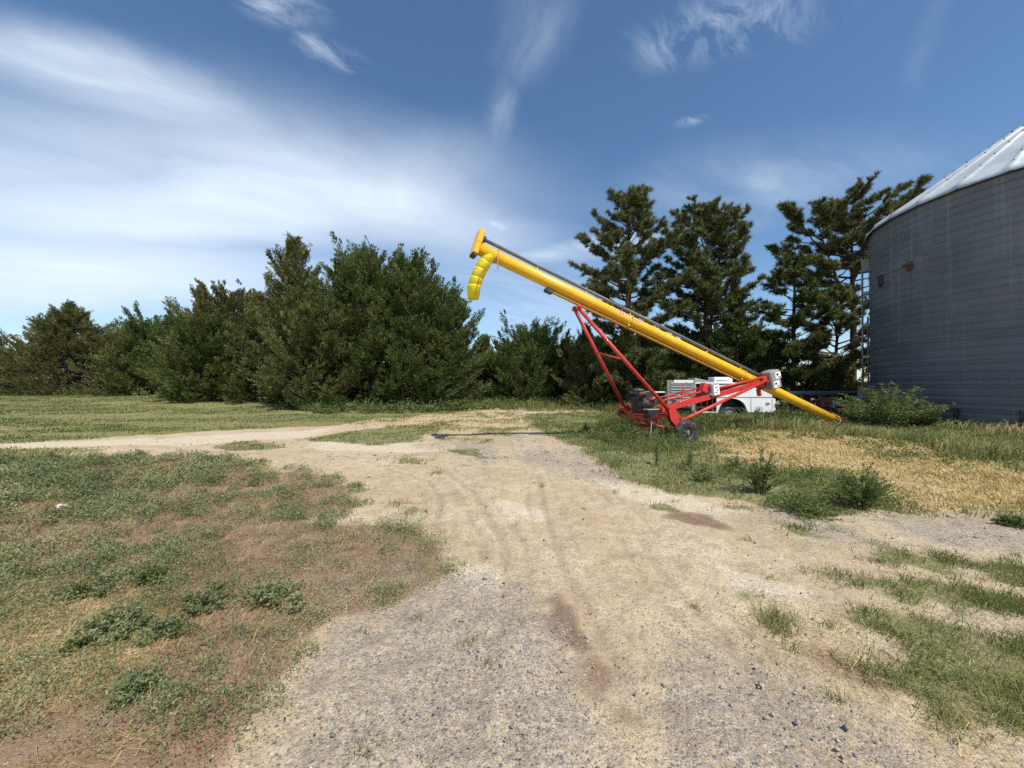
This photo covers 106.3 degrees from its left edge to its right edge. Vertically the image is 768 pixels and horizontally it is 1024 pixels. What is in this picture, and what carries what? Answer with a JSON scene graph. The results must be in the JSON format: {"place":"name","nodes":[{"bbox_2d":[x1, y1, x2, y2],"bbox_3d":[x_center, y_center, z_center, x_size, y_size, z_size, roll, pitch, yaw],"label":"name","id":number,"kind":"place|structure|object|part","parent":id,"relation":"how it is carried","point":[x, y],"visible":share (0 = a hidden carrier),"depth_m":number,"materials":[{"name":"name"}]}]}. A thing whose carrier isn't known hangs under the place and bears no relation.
{"place":"outdoors","nodes":[
{"label":"outdoors","id":0,"kind":"place"},
{"bbox_2d":[0,394,481,443],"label":"lawn grass","id":1,"kind":"structure","parent":0,"point":[105,428],"depth_m":19.25,"materials":[{"name":"green plant"}]},
{"bbox_2d":[0,387,1023,767],"bbox_3d":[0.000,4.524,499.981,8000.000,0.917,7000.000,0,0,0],"label":"ground","id":2,"kind":"structure","parent":0,"point":[562,577],"depth_m":2.68,"materials":[{"name":"grey gravel"}]},
{"bbox_2d":[0,352,44,393],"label":"cedar tree","id":3,"kind":"object","parent":2,"relation":"on","point":[3,385],"visible":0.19,"depth_m":39.77,"materials":[{"name":"green plant"}]},
{"bbox_2d":[0,333,73,392],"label":"cedar tree","id":4,"kind":"object","parent":2,"relation":"on","point":[2,345],"visible":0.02,"depth_m":43.91,"materials":[{"name":"green plant"}]},
{"bbox_2d":[0,299,126,394],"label":"cedar tree","id":5,"kind":"object","parent":2,"relation":"on","point":[58,336],"visible":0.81,"depth_m":36.22,"materials":[{"name":"green plant"}]},
{"bbox_2d":[59,627,93,654],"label":"weed","id":6,"kind":"object","parent":2,"relation":"on","point":[72,644],"visible":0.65,"depth_m":2.31,"materials":[{"name":"green plant"}]},
{"bbox_2d":[38,560,136,604],"bbox_3d":[-3.284,1.530,2.995,0.531,0.234,0.560,0,-1,-41],"label":"weed","id":7,"kind":"object","parent":2,"relation":"on","point":[81,587],"visible":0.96,"depth_m":2.94,"materials":[{"name":"green plant"}]},
{"bbox_2d":[32,331,144,393],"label":"cedar tree","id":8,"kind":"object","parent":2,"relation":"on","point":[78,379],"visible":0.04,"depth_m":40.17,"materials":[{"name":"green plant"}]},
{"bbox_2d":[88,321,133,392],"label":"cedar tree","id":9,"kind":"object","parent":2,"relation":"on","point":[112,341],"visible":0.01,"depth_m":40.68,"materials":[{"name":"green plant"}]},
{"bbox_2d":[65,320,163,395],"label":"cedar tree","id":10,"kind":"object","parent":2,"relation":"on","point":[113,351],"visible":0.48,"depth_m":34.79,"materials":[{"name":"green plant"}]},
{"bbox_2d":[72,597,160,644],"bbox_3d":[-2.534,1.526,2.472,0.433,0.248,0.399,0,0,36],"label":"weed","id":11,"kind":"object","parent":2,"relation":"on","point":[109,624],"visible":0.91,"depth_m":2.47,"materials":[{"name":"green plant"}]},
{"bbox_2d":[98,662,166,712],"bbox_3d":[-1.952,1.550,1.980,0.250,0.170,0.251,0,-1,43],"label":"weed","id":12,"kind":"object","parent":2,"relation":"on","point":[131,678],"visible":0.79,"depth_m":1.95,"materials":[{"name":"green plant"}]},
{"bbox_2d":[105,300,179,394],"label":"cedar tree","id":13,"kind":"object","parent":2,"relation":"on","point":[144,329],"visible":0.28,"depth_m":35.64,"materials":[{"name":"green plant"}]},
{"bbox_2d":[129,561,169,586],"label":"weed","id":14,"kind":"object","parent":2,"relation":"on","point":[152,571],"visible":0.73,"depth_m":3.08,"materials":[{"name":"green plant"}]},
{"bbox_2d":[132,611,198,645],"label":"weed","id":15,"kind":"object","parent":2,"relation":"on","point":[161,625],"visible":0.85,"depth_m":2.44,"materials":[{"name":"green plant"}]},
{"bbox_2d":[138,295,203,392],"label":"cedar tree","id":16,"kind":"object","parent":2,"relation":"on","point":[158,348],"visible":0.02,"depth_m":31.63,"materials":[{"name":"green plant"}]},
{"bbox_2d":[120,300,260,402],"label":"cedar tree","id":17,"kind":"object","parent":2,"relation":"on","point":[194,337],"visible":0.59,"depth_m":27.60,"materials":[{"name":"green plant"}]},
{"bbox_2d":[177,577,236,613],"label":"weed","id":18,"kind":"object","parent":2,"relation":"on","point":[209,597],"visible":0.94,"depth_m":2.73,"materials":[{"name":"green plant"}]},
{"bbox_2d":[156,277,268,399],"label":"cedar tree","id":19,"kind":"object","parent":2,"relation":"on","point":[230,304],"visible":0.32,"depth_m":28.91,"materials":[{"name":"green plant"}]},
{"bbox_2d":[0,447,459,767],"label":"weed clumps","id":20,"kind":"object","parent":2,"relation":"on","point":[115,504],"visible":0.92,"depth_m":3.64,"materials":[{"name":"green plant"}]},
{"bbox_2d":[0,451,464,762],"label":"leafy weeds","id":21,"kind":"object","parent":2,"relation":"on","point":[191,529],"visible":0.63,"depth_m":3.22,"materials":[{"name":"green plant"}]},
{"bbox_2d":[0,454,467,767],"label":"dried weeds","id":22,"kind":"object","parent":2,"relation":"on","point":[75,574],"visible":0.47,"depth_m":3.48,"materials":[{"name":"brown plant"}]},
{"bbox_2d":[206,288,290,388],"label":"cedar tree","id":23,"kind":"object","parent":2,"relation":"on","point":[241,312],"visible":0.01,"depth_m":30.72,"materials":[{"name":"green plant"}]},
{"bbox_2d":[218,289,288,403],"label":"cedar tree","id":24,"kind":"object","parent":2,"relation":"on","point":[238,348],"visible":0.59,"depth_m":27.48,"materials":[{"name":"green plant"}]},
{"bbox_2d":[231,567,308,606],"bbox_3d":[-1.830,1.529,2.877,0.461,0.242,0.427,0,0,0],"label":"weed","id":25,"kind":"object","parent":2,"relation":"on","point":[262,593],"visible":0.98,"depth_m":2.86,"materials":[{"name":"green plant"}]},
{"bbox_2d":[247,231,334,401],"bbox_3d":[-14.960,-4.559,26.409,5.918,12.132,5.948,0,0,0],"label":"cedar tree","id":26,"kind":"object","parent":2,"relation":"on","point":[298,274],"visible":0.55,"depth_m":25.58,"materials":[{"name":"green plant"}]},
{"bbox_2d":[278,591,310,613],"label":"weed","id":27,"kind":"object","parent":2,"relation":"on","point":[293,605],"visible":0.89,"depth_m":2.73,"materials":[{"name":"green plant"}]},
{"bbox_2d":[260,274,329,393],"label":"cedar tree","id":28,"kind":"object","parent":2,"relation":"on","point":[320,282],"visible":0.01,"depth_m":30.98,"materials":[{"name":"green plant"}]},
{"bbox_2d":[0,386,615,413],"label":"undergrowth","id":29,"kind":"object","parent":2,"relation":"on","point":[403,405],"visible":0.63,"depth_m":25.09,"materials":[{"name":"green plant"}]},
{"bbox_2d":[252,291,376,407],"bbox_3d":[-12.519,-2.064,25.128,7.579,7.386,7.266,0,0,-23],"label":"cedar tree","id":30,"kind":"object","parent":2,"relation":"on","point":[300,333],"visible":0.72,"depth_m":23.39,"materials":[{"name":"green plant"}]},
{"bbox_2d":[325,260,364,397],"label":"cedar tree","id":31,"kind":"object","parent":2,"relation":"on","point":[336,301],"visible":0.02,"depth_m":28.72,"materials":[{"name":"green plant"}]},
{"bbox_2d":[282,231,432,410],"bbox_3d":[-9.696,-4.088,26.007,9.347,11.589,10.172,0,0,0],"label":"cedar tree","id":32,"kind":"object","parent":2,"relation":"on","point":[353,280],"visible":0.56,"depth_m":23.85,"materials":[{"name":"green plant"}]},
{"bbox_2d":[345,244,469,410],"bbox_3d":[-6.802,-3.790,25.733,8.217,11.100,7.909,0,0,0],"label":"cedar tree","id":33,"kind":"object","parent":2,"relation":"on","point":[413,289],"visible":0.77,"depth_m":24.50,"materials":[{"name":"green plant"}]},
{"bbox_2d":[341,410,536,443],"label":"tufts","id":34,"kind":"object","parent":2,"relation":"on","point":[504,429],"visible":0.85,"depth_m":16.39,"materials":[{"name":"plant"}]},
{"bbox_2d":[396,273,491,407],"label":"cedar tree","id":35,"kind":"object","parent":2,"relation":"on","point":[453,327],"visible":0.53,"depth_m":25.96,"materials":[{"name":"green plant"}]},
{"bbox_2d":[428,330,490,401],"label":"cedar tree","id":36,"kind":"object","parent":2,"relation":"on","point":[479,341],"visible":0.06,"depth_m":32.69,"materials":[{"name":"green plant"}]},
{"bbox_2d":[464,333,498,401],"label":"cedar tree","id":37,"kind":"object","parent":2,"relation":"on","point":[483,346],"visible":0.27,"depth_m":33.53,"materials":[{"name":"green plant"}]},
{"bbox_2d":[478,335,562,406],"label":"cedar tree","id":38,"kind":"object","parent":2,"relation":"on","point":[508,362],"visible":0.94,"depth_m":30.70,"materials":[{"name":"green plant"}]},
{"bbox_2d":[497,309,575,399],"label":"broadleaf tree","id":39,"kind":"object","parent":2,"relation":"on","point":[540,334],"visible":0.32,"depth_m":33.50,"materials":[{"name":"green plant"}]},
{"bbox_2d":[534,337,570,400],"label":"cedar tree","id":40,"kind":"object","parent":2,"relation":"on","point":[557,373],"visible":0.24,"depth_m":32.87,"materials":[{"name":"green plant"}]},
{"bbox_2d":[555,322,607,403],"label":"cedar tree","id":41,"kind":"object","parent":2,"relation":"on","point":[583,336],"visible":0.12,"depth_m":31.74,"materials":[{"name":"green plant"}]},
{"bbox_2d":[550,333,634,407],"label":"cedar tree","id":42,"kind":"object","parent":2,"relation":"on","point":[576,386],"visible":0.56,"depth_m":28.44,"materials":[{"name":"green plant"}]},
{"bbox_2d":[576,330,624,400],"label":"cedar tree","id":43,"kind":"object","parent":2,"relation":"on","point":[596,335],"visible":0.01,"depth_m":34.15,"materials":[{"name":"green plant"}]},
{"bbox_2d":[501,400,743,417],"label":"grass","id":44,"kind":"structure","parent":2,"relation":"on","point":[547,407],"depth_m":24.98,"materials":[{"name":"green plant"}]},
{"bbox_2d":[608,413,646,439],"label":"weed bush","id":45,"kind":"object","parent":2,"relation":"on","point":[635,429],"visible":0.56,"depth_m":10.81,"materials":[{"name":"green plant"}]},
{"bbox_2d":[566,184,702,404],"bbox_3d":[8.119,-6.286,26.977,8.974,16.223,9.455,0,0,0],"label":"pine tree","id":46,"kind":"object","parent":2,"relation":"on","point":[633,203],"visible":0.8,"depth_m":25.83,"materials":[{"name":"green plant"}]},
{"bbox_2d":[590,329,686,404],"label":"cedar tree","id":47,"kind":"object","parent":2,"relation":"on","point":[650,363],"visible":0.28,"depth_m":27.65,"materials":[{"name":"green plant"}]},
{"bbox_2d":[268,451,1021,759],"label":"drive tufts","id":48,"kind":"object","parent":2,"relation":"on","point":[771,576],"visible":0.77,"depth_m":2.38,"materials":[{"name":"green plant"}]},
{"bbox_2d":[621,327,673,401],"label":"cedar tree","id":49,"kind":"object","parent":2,"relation":"on","point":[645,365],"visible":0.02,"depth_m":32.35,"materials":[{"name":"green plant"}]},
{"bbox_2d":[653,434,660,463],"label":"road edge weed","id":50,"kind":"object","parent":2,"relation":"on","point":[656,446],"visible":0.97,"depth_m":7.73,"materials":[{"name":"green plant"}]},
{"bbox_2d":[467,228,849,442],"bbox_3d":[5.930,-1.038,12.223,15.098,5.563,2.449,0,0,-21],"label":"grain auger","id":51,"kind":"object","parent":2,"relation":"on","point":[643,402],"visible":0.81,"depth_m":11.21,"materials":[{"name":"yellow paint"}]},
{"bbox_2d":[651,423,673,440],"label":"weed bush","id":52,"kind":"object","parent":2,"relation":"on","point":[668,432],"visible":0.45,"depth_m":10.88,"materials":[{"name":"green plant"}]},
{"bbox_2d":[685,441,694,469],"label":"road edge weed","id":53,"kind":"object","parent":2,"relation":"on","point":[689,457],"visible":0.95,"depth_m":7.32,"materials":[{"name":"green plant"}]},
{"bbox_2d":[584,413,807,455],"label":"grass","id":54,"kind":"structure","parent":2,"relation":"on","point":[668,439],"depth_m":10.46,"materials":[{"name":"green plant"}]},
{"bbox_2d":[589,406,815,453],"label":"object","id":55,"kind":"object","parent":2,"relation":"on","point":[706,422],"visible":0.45,"depth_m":12.24,"materials":[{"name":"green plant"}]},
{"bbox_2d":[658,322,749,402],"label":"cedar tree","id":56,"kind":"object","parent":2,"relation":"on","point":[696,367],"visible":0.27,"depth_m":27.59,"materials":[{"name":"green plant"}]},
{"bbox_2d":[685,462,725,481],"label":"road edge weed","id":57,"kind":"object","parent":2,"relation":"on","point":[702,476],"visible":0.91,"depth_m":6.43,"materials":[{"name":"green plant"}]},
{"bbox_2d":[645,377,775,416],"bbox_3d":[8.517,0.715,17.306,6.100,2.020,2.070,0,0,-2],"label":"service bed trailer","id":58,"kind":"object","parent":2,"relation":"on","point":[750,400],"visible":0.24,"depth_m":16.44,"materials":[{"name":"white metal"}]},
{"bbox_3d":[7.178,0.506,16.298,1.215,1.345,0.145,0,0,-2],"label":"open door","id":59,"kind":"part","parent":58,"relation":"part of","materials":[{"name":"white metal"}]},
{"bbox_2d":[647,193,786,379],"bbox_3d":[14.348,-5.931,28.008,8.529,15.514,8.700,0,0,0],"label":"pine tree","id":60,"kind":"object","parent":2,"relation":"on","point":[714,231],"visible":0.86,"depth_m":26.81,"materials":[{"name":"green plant"}]},
{"bbox_2d":[699,322,758,366],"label":"cedar tree","id":61,"kind":"object","parent":2,"relation":"on","point":[740,359],"visible":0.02,"depth_m":31.23,"materials":[{"name":"green plant"}]},
{"bbox_2d":[723,450,747,466],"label":"road edge weed","id":62,"kind":"object","parent":2,"relation":"on","point":[736,461],"visible":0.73,"depth_m":7.30,"materials":[{"name":"green plant"}]},
{"bbox_2d":[692,284,792,395],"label":"cedar tree","id":63,"kind":"object","parent":2,"relation":"on","point":[754,330],"visible":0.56,"depth_m":26.37,"materials":[{"name":"green plant"}]},
{"bbox_2d":[737,406,782,419],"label":"weed bush","id":64,"kind":"object","parent":2,"relation":"on","point":[755,412],"visible":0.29,"depth_m":15.52,"materials":[{"name":"green plant"}]},
{"bbox_2d":[735,446,787,493],"bbox_3d":[3.683,1.276,5.716,0.654,0.737,0.598,0,0,17],"label":"road edge weed","id":65,"kind":"object","parent":2,"relation":"on","point":[760,482],"visible":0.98,"depth_m":5.65,"materials":[{"name":"green plant"}]},
{"bbox_2d":[515,410,1023,521],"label":"verge grass","id":66,"kind":"structure","parent":2,"relation":"on","point":[588,414],"depth_m":7.43,"materials":[{"name":"green plant"}]},
{"bbox_2d":[733,328,809,406],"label":"cedar tree","id":67,"kind":"object","parent":2,"relation":"on","point":[785,388],"visible":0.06,"depth_m":29.63,"materials":[{"name":"green plant"}]},
{"bbox_2d":[533,419,1023,517],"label":"verge weeds","id":68,"kind":"object","parent":2,"relation":"on","point":[802,474],"visible":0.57,"depth_m":7.66,"materials":[{"name":"green plant"}]},
{"bbox_2d":[695,405,866,422],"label":"grass","id":69,"kind":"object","parent":2,"relation":"on","point":[802,412],"visible":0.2,"depth_m":16.79,"materials":[{"name":"green plant"}]},
{"bbox_2d":[774,403,800,420],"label":"weed bush","id":70,"kind":"object","parent":2,"relation":"on","point":[788,412],"visible":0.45,"depth_m":16.43,"materials":[{"name":"green plant"}]},
{"bbox_2d":[741,250,835,407],"bbox_3d":[18.835,-3.689,26.267,6.625,11.024,5.621,0,-1,-45],"label":"pine tree","id":71,"kind":"object","parent":2,"relation":"on","point":[779,276],"visible":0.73,"depth_m":25.45,"materials":[{"name":"green plant"}]},
{"bbox_2d":[764,490,852,520],"bbox_3d":[3.667,1.505,4.872,0.910,0.300,0.938,0,0,0],"label":"road edge weed","id":72,"kind":"object","parent":2,"relation":"on","point":[812,509],"visible":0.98,"depth_m":4.77,"materials":[{"name":"green plant"}]},
{"bbox_2d":[806,462,820,476],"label":"road edge weed","id":73,"kind":"object","parent":2,"relation":"on","point":[812,467],"visible":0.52,"depth_m":6.47,"materials":[{"name":"green plant"}]},
{"bbox_2d":[769,281,870,401],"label":"pine tree","id":74,"kind":"object","parent":2,"relation":"on","point":[845,296],"visible":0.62,"depth_m":23.92,"materials":[{"name":"green plant"}]},
{"bbox_2d":[783,349,869,407],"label":"cedar tree","id":75,"kind":"object","parent":2,"relation":"on","point":[842,385],"visible":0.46,"depth_m":23.87,"materials":[{"name":"green plant"}]},
{"bbox_2d":[787,391,866,408],"bbox_3d":[16.400,1.044,19.995,5.006,1.378,0.280,0,0,3],"label":"old auger pipe","id":76,"kind":"object","parent":2,"relation":"on","point":[821,393],"visible":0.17,"depth_m":19.91,"materials":[{"name":"grey metal"}]},
{"bbox_2d":[815,397,852,409],"bbox_3d":[16.175,1.204,19.325,1.750,1.049,0.635,0,0,0],"label":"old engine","id":77,"kind":"object","parent":2,"relation":"on","point":[824,402],"visible":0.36,"depth_m":19.21,"materials":[{"name":"metal"}]},
{"bbox_2d":[763,170,933,382],"bbox_3d":[23.569,-6.503,27.421,11.357,16.694,9.526,0,0,0],"label":"pine tree","id":78,"kind":"object","parent":2,"relation":"on","point":[832,213],"visible":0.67,"depth_m":26.15,"materials":[{"name":"green plant"}]},
{"bbox_2d":[699,425,1023,516],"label":"dry grass","id":79,"kind":"structure","parent":2,"relation":"on","point":[1016,494],"depth_m":7.07,"materials":[{"name":"plant"}]},
{"bbox_2d":[831,462,895,509],"bbox_3d":[4.554,1.315,4.987,0.639,0.639,0.792,0,-1,43],"label":"road edge weed","id":80,"kind":"object","parent":2,"relation":"on","point":[855,490],"visible":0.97,"depth_m":4.94,"materials":[{"name":"green plant"}]},
{"bbox_2d":[704,410,1023,461],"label":"tall grass","id":81,"kind":"structure","parent":2,"relation":"on","point":[999,450],"depth_m":11.05,"materials":[{"name":"green plant"}]},
{"bbox_2d":[829,381,955,427],"bbox_3d":[13.550,0.760,13.918,3.293,1.754,3.140,0,0,0],"label":"tall weed bush","id":82,"kind":"object","parent":2,"relation":"on","point":[894,413],"visible":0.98,"depth_m":13.69,"materials":[{"name":"green plant"}]},
{"bbox_2d":[909,404,941,426],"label":"tall weed bush","id":83,"kind":"object","parent":2,"relation":"on","point":[933,419],"visible":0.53,"depth_m":13.39,"materials":[{"name":"green plant"}]},
{"bbox_2d":[857,124,1023,428],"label":"grain bin","id":84,"kind":"object","parent":2,"relation":"on","point":[943,265],"visible":0.92,"depth_m":13.53,"materials":[{"name":"metal"}]},
{"bbox_2d":[865,416,1023,434],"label":"seed heads","id":85,"kind":"object","parent":2,"relation":"on","point":[973,425],"visible":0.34,"depth_m":12.51,"materials":[{"name":"beige plant"}]},
{"bbox_2d":[990,514,1023,528],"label":"road edge weed","id":86,"kind":"object","parent":2,"relation":"on","point":[1018,522],"visible":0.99,"depth_m":4.33,"materials":[{"name":"green plant"}]},
{"bbox_2d":[0,425,1023,551],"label":"island grass","id":87,"kind":"structure","parent":0,"point":[32,451],"depth_m":9.64,"materials":[{"name":"green plant"}]},
{"bbox_2d":[0,0,1023,385],"label":"sky","id":88,"kind":"structure","parent":0,"point":[148,148],"materials":[{"name":"blue"}]},
{"bbox_2d":[710,533,1023,767],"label":"patch grass","id":89,"kind":"structure","parent":0,"point":[1003,601],"depth_m":2.43,"materials":[{"name":"green plant"}]}
]}

